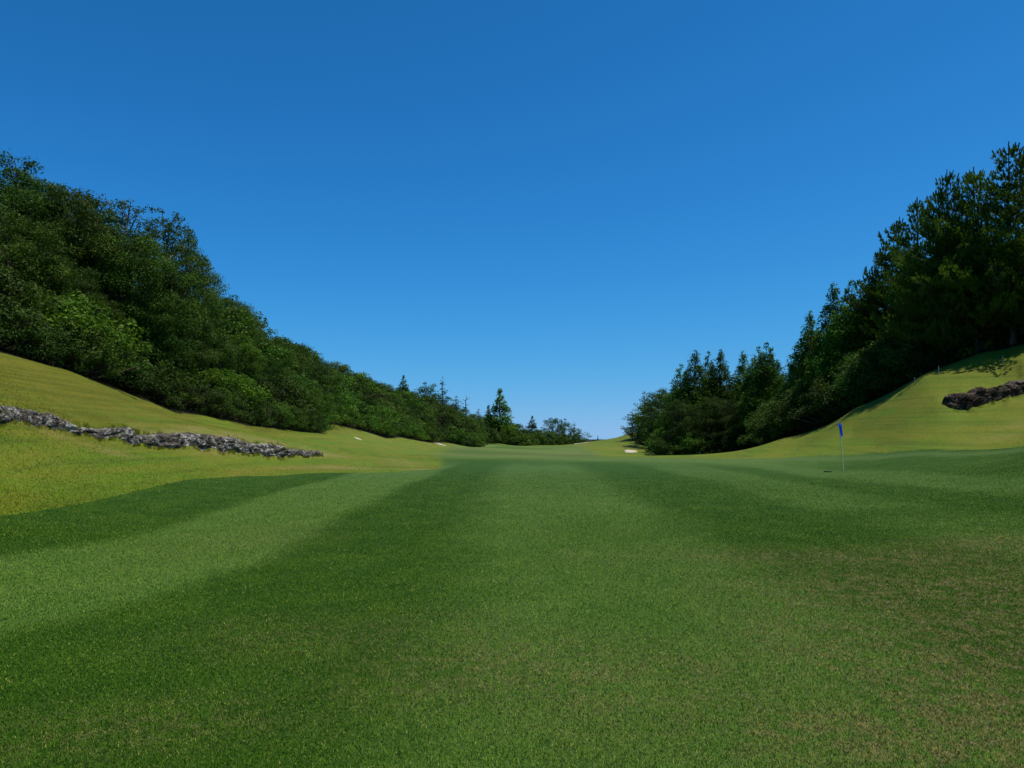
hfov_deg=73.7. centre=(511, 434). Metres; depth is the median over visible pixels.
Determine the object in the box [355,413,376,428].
shrub
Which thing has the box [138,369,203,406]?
shrub
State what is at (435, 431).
shrub
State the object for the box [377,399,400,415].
shrub
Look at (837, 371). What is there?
shrub
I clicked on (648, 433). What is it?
shrub
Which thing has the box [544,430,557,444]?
shrub
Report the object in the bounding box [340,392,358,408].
shrub
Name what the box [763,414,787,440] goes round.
shrub
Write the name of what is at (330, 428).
shrub
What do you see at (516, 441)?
shrub
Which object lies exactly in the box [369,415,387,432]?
shrub
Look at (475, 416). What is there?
broadleaf tree
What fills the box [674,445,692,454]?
shrub
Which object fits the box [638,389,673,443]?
broadleaf tree
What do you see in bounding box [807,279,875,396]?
cedar tree
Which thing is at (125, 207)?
broadleaf tree
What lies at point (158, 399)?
shrub
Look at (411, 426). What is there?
shrub
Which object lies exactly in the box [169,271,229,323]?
broadleaf tree
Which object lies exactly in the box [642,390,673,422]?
broadleaf tree
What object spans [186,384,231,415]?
shrub
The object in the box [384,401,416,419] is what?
broadleaf tree
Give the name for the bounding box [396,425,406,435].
shrub
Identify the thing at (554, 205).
sky
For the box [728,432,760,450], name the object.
shrub
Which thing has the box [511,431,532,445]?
shrub
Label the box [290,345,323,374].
broadleaf tree
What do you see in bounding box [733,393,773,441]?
broadleaf tree
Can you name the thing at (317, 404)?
shrub
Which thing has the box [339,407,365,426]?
shrub
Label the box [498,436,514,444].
shrub
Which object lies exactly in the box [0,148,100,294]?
broadleaf tree
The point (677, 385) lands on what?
cedar tree
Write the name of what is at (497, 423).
cedar tree
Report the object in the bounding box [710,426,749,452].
shrub
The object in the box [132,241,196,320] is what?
broadleaf tree
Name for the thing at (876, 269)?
pine tree
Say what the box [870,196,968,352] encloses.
pine tree
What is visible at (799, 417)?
shrub
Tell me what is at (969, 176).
pine tree
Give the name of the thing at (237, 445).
rock outcrop
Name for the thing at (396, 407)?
shrub
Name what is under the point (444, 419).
broadleaf tree
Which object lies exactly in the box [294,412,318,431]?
shrub
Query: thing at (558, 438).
shrub
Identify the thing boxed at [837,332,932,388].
shrub
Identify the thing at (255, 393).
shrub
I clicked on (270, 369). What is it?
broadleaf tree
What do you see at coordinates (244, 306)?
broadleaf tree
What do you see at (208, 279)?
broadleaf tree
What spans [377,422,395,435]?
shrub
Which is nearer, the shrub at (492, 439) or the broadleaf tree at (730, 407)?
the broadleaf tree at (730, 407)
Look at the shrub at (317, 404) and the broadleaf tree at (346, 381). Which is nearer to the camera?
the shrub at (317, 404)
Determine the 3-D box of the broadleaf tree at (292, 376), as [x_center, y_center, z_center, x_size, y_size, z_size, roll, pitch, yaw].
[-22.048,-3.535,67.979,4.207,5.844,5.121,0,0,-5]
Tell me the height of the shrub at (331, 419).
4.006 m
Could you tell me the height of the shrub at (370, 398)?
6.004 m
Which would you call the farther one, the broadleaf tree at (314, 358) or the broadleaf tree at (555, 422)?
the broadleaf tree at (555, 422)
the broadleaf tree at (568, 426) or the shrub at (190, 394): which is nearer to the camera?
the shrub at (190, 394)
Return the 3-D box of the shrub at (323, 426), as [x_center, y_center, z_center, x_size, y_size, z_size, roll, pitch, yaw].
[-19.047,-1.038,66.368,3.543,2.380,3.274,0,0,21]
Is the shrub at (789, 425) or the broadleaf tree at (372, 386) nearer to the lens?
the shrub at (789, 425)
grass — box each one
[0,395,1019,460]
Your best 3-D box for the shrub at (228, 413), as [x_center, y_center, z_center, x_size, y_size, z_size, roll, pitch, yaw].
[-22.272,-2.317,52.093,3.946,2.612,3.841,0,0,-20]
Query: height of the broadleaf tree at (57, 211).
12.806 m
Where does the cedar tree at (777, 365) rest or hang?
on the ground at (860, 449)
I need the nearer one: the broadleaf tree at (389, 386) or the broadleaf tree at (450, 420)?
the broadleaf tree at (450, 420)
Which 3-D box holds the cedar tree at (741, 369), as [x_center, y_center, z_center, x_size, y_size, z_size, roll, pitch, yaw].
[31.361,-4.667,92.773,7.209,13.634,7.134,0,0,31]
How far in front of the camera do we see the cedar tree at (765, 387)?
79.38 m
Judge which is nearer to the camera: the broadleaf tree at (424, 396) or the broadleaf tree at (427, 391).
the broadleaf tree at (424, 396)
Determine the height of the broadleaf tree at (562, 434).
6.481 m
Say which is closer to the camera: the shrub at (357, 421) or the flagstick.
the flagstick
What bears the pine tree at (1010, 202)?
on the ground at (860, 449)
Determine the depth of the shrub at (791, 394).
60.79 m
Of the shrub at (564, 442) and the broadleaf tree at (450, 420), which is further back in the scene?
the shrub at (564, 442)
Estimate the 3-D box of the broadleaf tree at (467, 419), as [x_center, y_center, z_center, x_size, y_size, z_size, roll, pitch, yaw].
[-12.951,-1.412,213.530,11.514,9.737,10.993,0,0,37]
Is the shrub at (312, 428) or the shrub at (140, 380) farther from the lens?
the shrub at (312, 428)
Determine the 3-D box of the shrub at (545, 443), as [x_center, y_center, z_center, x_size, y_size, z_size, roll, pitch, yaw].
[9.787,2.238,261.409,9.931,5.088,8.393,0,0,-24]
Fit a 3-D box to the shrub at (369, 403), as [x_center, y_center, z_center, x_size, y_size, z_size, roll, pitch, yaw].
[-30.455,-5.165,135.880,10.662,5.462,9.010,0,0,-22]
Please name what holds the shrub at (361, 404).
on the ground at (860, 449)
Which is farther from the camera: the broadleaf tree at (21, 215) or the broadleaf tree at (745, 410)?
the broadleaf tree at (745, 410)
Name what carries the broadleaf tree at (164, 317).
on the ground at (860, 449)
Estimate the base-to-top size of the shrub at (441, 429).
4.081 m
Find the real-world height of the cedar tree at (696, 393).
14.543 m
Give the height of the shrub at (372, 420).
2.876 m
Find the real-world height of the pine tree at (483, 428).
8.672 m
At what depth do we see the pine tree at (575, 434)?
287.97 m
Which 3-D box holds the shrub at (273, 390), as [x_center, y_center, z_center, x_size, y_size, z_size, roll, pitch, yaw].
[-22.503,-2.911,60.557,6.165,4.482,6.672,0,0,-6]
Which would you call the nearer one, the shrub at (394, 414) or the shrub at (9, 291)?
the shrub at (9, 291)
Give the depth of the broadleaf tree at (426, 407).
186.82 m
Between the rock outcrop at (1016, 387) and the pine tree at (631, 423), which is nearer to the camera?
the rock outcrop at (1016, 387)
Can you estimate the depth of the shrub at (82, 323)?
39.34 m
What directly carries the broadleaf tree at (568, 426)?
on the ground at (860, 449)
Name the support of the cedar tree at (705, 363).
on the ground at (860, 449)
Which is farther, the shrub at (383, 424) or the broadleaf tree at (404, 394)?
the broadleaf tree at (404, 394)
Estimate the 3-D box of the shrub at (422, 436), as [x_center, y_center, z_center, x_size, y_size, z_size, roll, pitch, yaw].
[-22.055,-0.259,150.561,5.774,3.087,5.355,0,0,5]
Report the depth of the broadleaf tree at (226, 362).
56.22 m
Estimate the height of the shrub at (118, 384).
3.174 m
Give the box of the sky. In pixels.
[0,0,1023,438]
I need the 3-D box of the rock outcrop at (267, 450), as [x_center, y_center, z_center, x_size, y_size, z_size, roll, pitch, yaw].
[-11.655,0.959,32.226,0.982,1.222,2.390,0,0,33]
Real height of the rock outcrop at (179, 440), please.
1.291 m
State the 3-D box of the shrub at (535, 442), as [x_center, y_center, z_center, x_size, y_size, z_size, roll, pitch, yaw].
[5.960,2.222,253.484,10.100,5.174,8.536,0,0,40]
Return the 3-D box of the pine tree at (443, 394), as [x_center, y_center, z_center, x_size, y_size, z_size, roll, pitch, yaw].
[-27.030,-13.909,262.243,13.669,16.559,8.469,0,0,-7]
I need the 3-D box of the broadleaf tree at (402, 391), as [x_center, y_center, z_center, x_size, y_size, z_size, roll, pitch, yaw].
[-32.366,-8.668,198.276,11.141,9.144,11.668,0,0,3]
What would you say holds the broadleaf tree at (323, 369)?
on the ground at (860, 449)
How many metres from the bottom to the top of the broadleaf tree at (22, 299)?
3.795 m
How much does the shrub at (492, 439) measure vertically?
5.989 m
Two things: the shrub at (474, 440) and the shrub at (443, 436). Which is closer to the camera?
the shrub at (443, 436)
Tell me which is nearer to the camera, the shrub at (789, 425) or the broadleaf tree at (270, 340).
the shrub at (789, 425)
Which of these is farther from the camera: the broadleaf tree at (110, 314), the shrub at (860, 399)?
the shrub at (860, 399)
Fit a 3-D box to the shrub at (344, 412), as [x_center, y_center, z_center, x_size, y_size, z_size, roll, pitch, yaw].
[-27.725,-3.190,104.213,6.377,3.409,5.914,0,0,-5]
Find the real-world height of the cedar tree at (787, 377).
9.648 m
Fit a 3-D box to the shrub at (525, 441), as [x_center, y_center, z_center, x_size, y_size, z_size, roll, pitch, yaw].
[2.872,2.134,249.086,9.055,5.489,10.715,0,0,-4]
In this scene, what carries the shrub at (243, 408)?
on the ground at (860, 449)
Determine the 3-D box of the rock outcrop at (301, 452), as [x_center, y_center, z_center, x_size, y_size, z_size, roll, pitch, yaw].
[-10.553,1.097,34.011,0.879,0.841,2.334,0,0,30]
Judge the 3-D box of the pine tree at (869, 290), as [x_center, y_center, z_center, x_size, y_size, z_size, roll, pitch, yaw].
[31.380,-10.630,57.063,7.491,15.209,8.820,0,0,-7]
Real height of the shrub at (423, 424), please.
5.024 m
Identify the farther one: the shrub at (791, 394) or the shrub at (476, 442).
the shrub at (476, 442)
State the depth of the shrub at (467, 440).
191.59 m
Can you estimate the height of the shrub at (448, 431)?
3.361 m
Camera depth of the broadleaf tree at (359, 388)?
140.07 m
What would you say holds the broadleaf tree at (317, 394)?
on the ground at (860, 449)
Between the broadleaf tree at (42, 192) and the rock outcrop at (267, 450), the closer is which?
the rock outcrop at (267, 450)
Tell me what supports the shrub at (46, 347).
on the ground at (860, 449)
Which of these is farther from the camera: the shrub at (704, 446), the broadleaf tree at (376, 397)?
the broadleaf tree at (376, 397)
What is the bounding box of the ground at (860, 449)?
[0,341,1023,767]
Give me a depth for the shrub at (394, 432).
130.34 m
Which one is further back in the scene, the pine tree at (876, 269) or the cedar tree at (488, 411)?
the cedar tree at (488, 411)
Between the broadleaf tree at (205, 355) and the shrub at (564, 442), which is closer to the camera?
the broadleaf tree at (205, 355)
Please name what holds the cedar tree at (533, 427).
on the ground at (860, 449)
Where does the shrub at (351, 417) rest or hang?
on the ground at (860, 449)
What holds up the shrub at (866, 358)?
on the ground at (860, 449)
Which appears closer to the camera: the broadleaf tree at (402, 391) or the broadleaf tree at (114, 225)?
the broadleaf tree at (114, 225)
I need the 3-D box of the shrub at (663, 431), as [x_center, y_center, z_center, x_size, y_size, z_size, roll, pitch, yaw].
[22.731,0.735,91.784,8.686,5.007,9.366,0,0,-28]
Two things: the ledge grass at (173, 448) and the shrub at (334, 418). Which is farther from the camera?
the shrub at (334, 418)
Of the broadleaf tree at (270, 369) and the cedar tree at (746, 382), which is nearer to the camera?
the broadleaf tree at (270, 369)
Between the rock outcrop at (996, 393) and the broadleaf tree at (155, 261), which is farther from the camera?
the broadleaf tree at (155, 261)
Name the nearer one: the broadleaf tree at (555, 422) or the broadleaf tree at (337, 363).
the broadleaf tree at (337, 363)
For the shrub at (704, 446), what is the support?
on the ground at (860, 449)
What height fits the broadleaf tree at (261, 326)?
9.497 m
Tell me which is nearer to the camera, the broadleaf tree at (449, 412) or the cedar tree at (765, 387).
the cedar tree at (765, 387)
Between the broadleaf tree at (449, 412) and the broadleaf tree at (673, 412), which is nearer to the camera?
the broadleaf tree at (673, 412)
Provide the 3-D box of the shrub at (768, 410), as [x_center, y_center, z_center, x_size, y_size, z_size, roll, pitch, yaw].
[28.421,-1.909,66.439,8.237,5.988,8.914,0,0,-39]
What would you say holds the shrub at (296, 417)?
on the ground at (860, 449)
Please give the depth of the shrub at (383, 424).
125.52 m
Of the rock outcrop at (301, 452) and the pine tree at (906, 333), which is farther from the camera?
the pine tree at (906, 333)
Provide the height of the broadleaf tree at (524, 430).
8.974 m
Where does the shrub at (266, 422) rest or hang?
on the ground at (860, 449)
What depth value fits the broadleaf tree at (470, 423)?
218.55 m
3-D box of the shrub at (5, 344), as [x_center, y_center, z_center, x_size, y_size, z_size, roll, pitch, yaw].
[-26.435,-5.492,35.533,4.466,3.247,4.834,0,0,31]
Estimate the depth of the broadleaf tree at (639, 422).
140.86 m
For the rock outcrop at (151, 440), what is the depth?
26.80 m
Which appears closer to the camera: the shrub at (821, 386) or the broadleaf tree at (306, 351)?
the shrub at (821, 386)
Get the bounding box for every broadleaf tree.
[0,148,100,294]
[0,181,131,318]
[0,192,53,234]
[0,207,21,255]
[0,208,81,326]
[1,174,94,221]
[1,178,109,258]
[1,246,108,323]
[11,291,57,343]
[50,285,131,347]
[54,198,196,312]
[57,222,142,324]
[62,227,210,365]
[85,213,145,276]
[103,297,197,376]
[117,207,225,342]
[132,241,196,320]
[138,270,226,381]
[153,231,239,375]
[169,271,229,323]
[181,298,236,387]
[201,294,261,329]
[203,303,273,375]
[212,333,268,396]
[214,298,263,373]
[220,340,318,390]
[244,354,290,396]
[249,329,288,364]
[254,311,278,342]
[259,337,314,390]
[272,371,309,409]
[275,341,313,366]
[289,342,318,374]
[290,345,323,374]
[302,359,346,413]
[304,387,337,424]
[323,374,362,397]
[324,361,348,376]
[325,363,367,389]
[332,370,386,406]
[344,379,365,391]
[366,384,390,403]
[378,382,391,391]
[384,389,424,419]
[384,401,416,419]
[388,389,417,413]
[411,393,449,415]
[412,382,443,405]
[412,399,438,419]
[415,411,440,429]
[423,405,470,433]
[435,411,460,429]
[436,413,466,431]
[451,407,466,419]
[456,415,485,434]
[463,414,479,431]
[470,414,484,423]
[500,425,515,443]
[514,423,530,438]
[535,427,552,442]
[543,417,565,436]
[555,419,576,438]
[556,431,568,444]
[622,401,664,444]
[636,426,648,438]
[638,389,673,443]
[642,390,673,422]
[659,398,699,446]
[681,395,731,448]
[709,398,744,445]
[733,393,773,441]
[790,368,815,417]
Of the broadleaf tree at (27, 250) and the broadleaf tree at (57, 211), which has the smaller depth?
the broadleaf tree at (27, 250)
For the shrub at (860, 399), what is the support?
on the ground at (860, 449)
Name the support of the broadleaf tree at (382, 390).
on the ground at (860, 449)
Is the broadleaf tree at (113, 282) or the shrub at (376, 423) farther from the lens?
the shrub at (376, 423)
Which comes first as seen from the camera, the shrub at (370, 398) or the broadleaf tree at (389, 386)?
the shrub at (370, 398)
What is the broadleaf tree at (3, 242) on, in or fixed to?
on the ground at (860, 449)
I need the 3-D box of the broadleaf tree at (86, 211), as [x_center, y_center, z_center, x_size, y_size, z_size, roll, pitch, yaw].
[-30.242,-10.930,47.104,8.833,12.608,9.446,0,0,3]
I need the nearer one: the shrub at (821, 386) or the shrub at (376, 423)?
the shrub at (821, 386)
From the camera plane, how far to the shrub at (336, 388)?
115.74 m
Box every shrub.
[0,260,75,351]
[0,298,63,357]
[11,321,91,366]
[13,284,128,364]
[13,316,119,374]
[25,284,156,376]
[48,335,126,379]
[91,343,157,392]
[99,355,157,393]
[108,331,173,381]
[127,332,209,393]
[132,361,185,406]
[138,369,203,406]
[157,378,203,410]
[173,359,226,404]
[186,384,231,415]
[189,368,253,405]
[194,386,246,419]
[199,386,256,422]
[200,368,273,410]
[235,398,268,425]
[238,399,276,426]
[244,377,293,420]
[247,374,321,426]
[252,397,298,428]
[269,381,328,429]
[270,404,305,430]
[276,402,309,427]
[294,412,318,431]
[300,400,335,426]
[307,412,328,433]
[315,412,334,431]
[317,381,344,402]
[328,390,358,416]
[328,405,345,424]
[328,412,338,424]
[334,406,351,423]
[336,407,355,424]
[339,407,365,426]
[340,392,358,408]
[341,388,369,412]
[347,389,378,405]
[348,413,366,427]
[354,400,374,419]
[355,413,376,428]
[358,397,386,408]
[358,417,378,429]
[362,413,382,431]
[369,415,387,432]
[375,423,389,433]
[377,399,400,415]
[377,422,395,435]
[382,408,400,422]
[383,421,398,435]
[391,418,403,433]
[395,406,415,417]
[396,421,411,435]
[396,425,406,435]
[405,422,420,436]
[407,429,420,437]
[412,426,424,439]
[414,419,435,433]
[424,429,439,441]
[430,427,445,441]
[430,429,442,441]
[438,426,449,440]
[443,430,453,440]
[444,425,467,442]
[452,428,473,446]
[462,431,485,446]
[466,433,484,446]
[468,431,490,446]
[482,427,500,443]
[494,432,507,442]
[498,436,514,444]
[509,433,519,444]
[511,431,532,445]
[515,433,530,445]
[526,434,539,445]
[531,433,541,441]
[533,430,546,443]
[535,434,548,444]
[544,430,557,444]
[551,435,568,444]
[553,435,561,444]
[567,435,579,443]
[641,424,704,453]
[645,433,685,455]
[646,425,660,441]
[665,431,713,454]
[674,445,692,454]
[695,439,725,453]
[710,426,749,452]
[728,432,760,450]
[736,408,782,446]
[742,409,765,443]
[750,390,788,431]
[751,413,781,444]
[757,396,798,438]
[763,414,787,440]
[771,393,814,434]
[775,384,808,418]
[776,373,814,428]
[785,387,827,434]
[786,372,868,423]
[802,375,845,426]
[814,347,896,405]
[814,368,892,409]
[823,353,862,398]
[823,384,872,414]
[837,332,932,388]
[840,345,913,397]
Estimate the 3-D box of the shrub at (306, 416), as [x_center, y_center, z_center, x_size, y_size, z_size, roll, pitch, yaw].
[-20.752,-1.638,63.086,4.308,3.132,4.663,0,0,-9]
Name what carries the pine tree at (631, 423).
on the ground at (860, 449)
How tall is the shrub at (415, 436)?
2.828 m
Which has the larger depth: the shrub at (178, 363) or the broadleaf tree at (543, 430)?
the broadleaf tree at (543, 430)
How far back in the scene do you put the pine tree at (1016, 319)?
43.52 m
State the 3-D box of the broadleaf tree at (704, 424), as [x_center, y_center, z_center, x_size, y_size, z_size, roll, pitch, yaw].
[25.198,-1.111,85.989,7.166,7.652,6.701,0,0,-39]
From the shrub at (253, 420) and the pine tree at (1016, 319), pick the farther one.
the shrub at (253, 420)
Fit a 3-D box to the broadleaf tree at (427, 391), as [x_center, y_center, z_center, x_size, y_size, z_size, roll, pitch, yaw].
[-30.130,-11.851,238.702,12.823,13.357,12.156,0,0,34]
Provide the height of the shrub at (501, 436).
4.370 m
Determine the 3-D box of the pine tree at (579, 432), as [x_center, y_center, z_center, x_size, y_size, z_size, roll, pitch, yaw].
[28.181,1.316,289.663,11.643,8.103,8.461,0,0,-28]
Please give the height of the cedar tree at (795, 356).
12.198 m
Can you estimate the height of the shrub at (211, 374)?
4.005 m
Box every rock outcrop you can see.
[0,405,80,436]
[78,427,139,444]
[136,434,161,446]
[155,432,224,452]
[218,437,251,452]
[247,442,291,457]
[287,448,322,456]
[942,387,993,410]
[987,387,1011,402]
[997,379,1023,396]
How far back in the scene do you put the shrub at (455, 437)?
185.01 m
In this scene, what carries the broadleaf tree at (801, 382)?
on the ground at (860, 449)
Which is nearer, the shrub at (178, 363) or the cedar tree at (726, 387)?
the shrub at (178, 363)
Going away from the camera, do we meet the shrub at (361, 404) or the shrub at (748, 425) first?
the shrub at (748, 425)
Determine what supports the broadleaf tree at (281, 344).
on the ground at (860, 449)
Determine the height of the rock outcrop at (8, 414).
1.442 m
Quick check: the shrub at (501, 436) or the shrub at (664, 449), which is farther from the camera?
the shrub at (501, 436)
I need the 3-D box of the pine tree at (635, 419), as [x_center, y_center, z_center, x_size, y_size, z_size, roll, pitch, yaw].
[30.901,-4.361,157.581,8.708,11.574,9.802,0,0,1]
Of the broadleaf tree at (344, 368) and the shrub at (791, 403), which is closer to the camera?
the shrub at (791, 403)
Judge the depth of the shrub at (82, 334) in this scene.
38.63 m
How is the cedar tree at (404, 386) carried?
on the ground at (860, 449)
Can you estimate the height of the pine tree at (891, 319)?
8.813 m
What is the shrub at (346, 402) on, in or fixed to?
on the ground at (860, 449)
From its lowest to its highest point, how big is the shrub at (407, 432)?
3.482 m
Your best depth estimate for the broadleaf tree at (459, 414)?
219.11 m
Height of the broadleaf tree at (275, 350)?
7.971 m
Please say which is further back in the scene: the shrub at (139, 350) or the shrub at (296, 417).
the shrub at (296, 417)
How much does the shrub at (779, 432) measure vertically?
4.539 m
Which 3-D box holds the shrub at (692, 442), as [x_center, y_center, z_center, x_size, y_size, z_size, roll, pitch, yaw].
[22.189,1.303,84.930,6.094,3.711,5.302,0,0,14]
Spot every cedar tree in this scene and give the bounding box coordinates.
[395,375,412,404]
[482,405,492,425]
[484,388,520,437]
[525,416,537,432]
[653,363,703,440]
[655,350,721,446]
[696,351,727,399]
[697,349,743,450]
[727,351,760,443]
[728,347,766,444]
[734,342,786,444]
[769,310,821,416]
[769,360,786,394]
[778,361,797,388]
[787,323,818,394]
[795,282,850,410]
[795,300,866,414]
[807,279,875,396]
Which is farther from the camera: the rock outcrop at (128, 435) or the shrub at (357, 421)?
the shrub at (357, 421)
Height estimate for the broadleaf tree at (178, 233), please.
14.500 m
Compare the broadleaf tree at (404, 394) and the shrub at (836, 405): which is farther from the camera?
the broadleaf tree at (404, 394)
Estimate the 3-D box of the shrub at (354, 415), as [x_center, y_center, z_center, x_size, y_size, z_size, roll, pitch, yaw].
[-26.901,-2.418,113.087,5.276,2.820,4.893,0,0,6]
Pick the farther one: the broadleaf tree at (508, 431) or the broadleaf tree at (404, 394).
the broadleaf tree at (508, 431)
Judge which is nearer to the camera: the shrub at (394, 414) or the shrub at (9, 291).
the shrub at (9, 291)
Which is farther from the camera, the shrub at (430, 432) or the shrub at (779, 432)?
the shrub at (430, 432)
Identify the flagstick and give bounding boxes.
[838,421,843,469]
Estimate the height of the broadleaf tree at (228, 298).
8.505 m
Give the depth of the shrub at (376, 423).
120.52 m
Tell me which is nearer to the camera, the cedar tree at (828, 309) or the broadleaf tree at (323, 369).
the cedar tree at (828, 309)
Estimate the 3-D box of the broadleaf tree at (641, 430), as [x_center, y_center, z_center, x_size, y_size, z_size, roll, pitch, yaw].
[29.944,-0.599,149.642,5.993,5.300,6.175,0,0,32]
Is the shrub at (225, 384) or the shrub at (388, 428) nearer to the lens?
the shrub at (225, 384)
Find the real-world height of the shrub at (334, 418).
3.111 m
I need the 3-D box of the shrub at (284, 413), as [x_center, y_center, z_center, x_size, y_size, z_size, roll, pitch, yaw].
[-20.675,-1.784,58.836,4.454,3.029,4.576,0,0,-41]
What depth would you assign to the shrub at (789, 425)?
60.37 m
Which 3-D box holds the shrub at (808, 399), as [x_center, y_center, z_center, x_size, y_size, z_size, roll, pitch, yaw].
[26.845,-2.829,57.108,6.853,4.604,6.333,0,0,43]
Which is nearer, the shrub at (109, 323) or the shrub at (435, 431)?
the shrub at (109, 323)
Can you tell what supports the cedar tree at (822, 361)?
on the ground at (860, 449)
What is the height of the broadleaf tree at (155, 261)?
11.316 m
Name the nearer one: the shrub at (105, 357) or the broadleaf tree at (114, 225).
the shrub at (105, 357)
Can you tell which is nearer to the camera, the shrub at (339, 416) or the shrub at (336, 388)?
the shrub at (339, 416)
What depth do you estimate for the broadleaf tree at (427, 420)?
176.22 m
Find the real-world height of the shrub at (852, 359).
5.084 m
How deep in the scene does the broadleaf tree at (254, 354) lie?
61.55 m
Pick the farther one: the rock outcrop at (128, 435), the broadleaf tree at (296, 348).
the broadleaf tree at (296, 348)
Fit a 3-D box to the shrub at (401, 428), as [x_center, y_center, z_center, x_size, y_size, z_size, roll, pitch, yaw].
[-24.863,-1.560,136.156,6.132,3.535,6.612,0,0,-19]
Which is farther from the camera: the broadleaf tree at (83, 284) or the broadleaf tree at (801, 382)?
the broadleaf tree at (801, 382)
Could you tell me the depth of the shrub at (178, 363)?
48.17 m
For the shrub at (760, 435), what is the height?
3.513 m
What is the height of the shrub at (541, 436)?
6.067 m
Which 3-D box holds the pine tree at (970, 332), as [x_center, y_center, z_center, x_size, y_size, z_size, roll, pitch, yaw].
[30.220,-11.403,46.396,6.273,13.796,5.892,0,0,35]
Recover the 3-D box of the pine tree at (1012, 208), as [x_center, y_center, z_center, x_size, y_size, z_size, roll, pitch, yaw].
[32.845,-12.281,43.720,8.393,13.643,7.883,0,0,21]
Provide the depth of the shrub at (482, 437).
206.65 m
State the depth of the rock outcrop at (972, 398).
36.23 m
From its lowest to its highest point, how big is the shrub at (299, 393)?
5.432 m
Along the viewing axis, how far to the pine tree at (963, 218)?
52.81 m
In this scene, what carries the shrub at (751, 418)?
on the ground at (860, 449)
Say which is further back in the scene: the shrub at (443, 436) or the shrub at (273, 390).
the shrub at (443, 436)
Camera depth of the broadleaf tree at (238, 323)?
73.23 m
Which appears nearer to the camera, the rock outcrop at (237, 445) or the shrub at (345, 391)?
the rock outcrop at (237, 445)
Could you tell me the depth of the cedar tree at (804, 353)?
64.07 m
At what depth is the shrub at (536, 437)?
258.55 m
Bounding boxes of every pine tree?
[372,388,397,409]
[437,377,458,409]
[450,396,466,413]
[478,418,488,436]
[569,424,584,442]
[570,428,591,441]
[621,412,639,438]
[627,391,649,435]
[841,217,917,354]
[848,248,902,346]
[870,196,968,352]
[877,279,913,342]
[881,185,975,367]
[903,166,1023,353]
[905,170,1000,362]
[910,238,990,364]
[922,198,980,285]
[950,141,1023,344]
[976,150,1023,307]
[986,225,1023,329]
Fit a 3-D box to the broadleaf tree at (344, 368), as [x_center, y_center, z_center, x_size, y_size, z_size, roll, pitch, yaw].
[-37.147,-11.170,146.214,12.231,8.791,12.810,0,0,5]
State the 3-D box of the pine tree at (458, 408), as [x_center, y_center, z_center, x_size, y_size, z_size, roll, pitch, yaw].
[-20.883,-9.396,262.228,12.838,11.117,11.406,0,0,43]
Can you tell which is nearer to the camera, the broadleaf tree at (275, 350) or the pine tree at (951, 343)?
the pine tree at (951, 343)

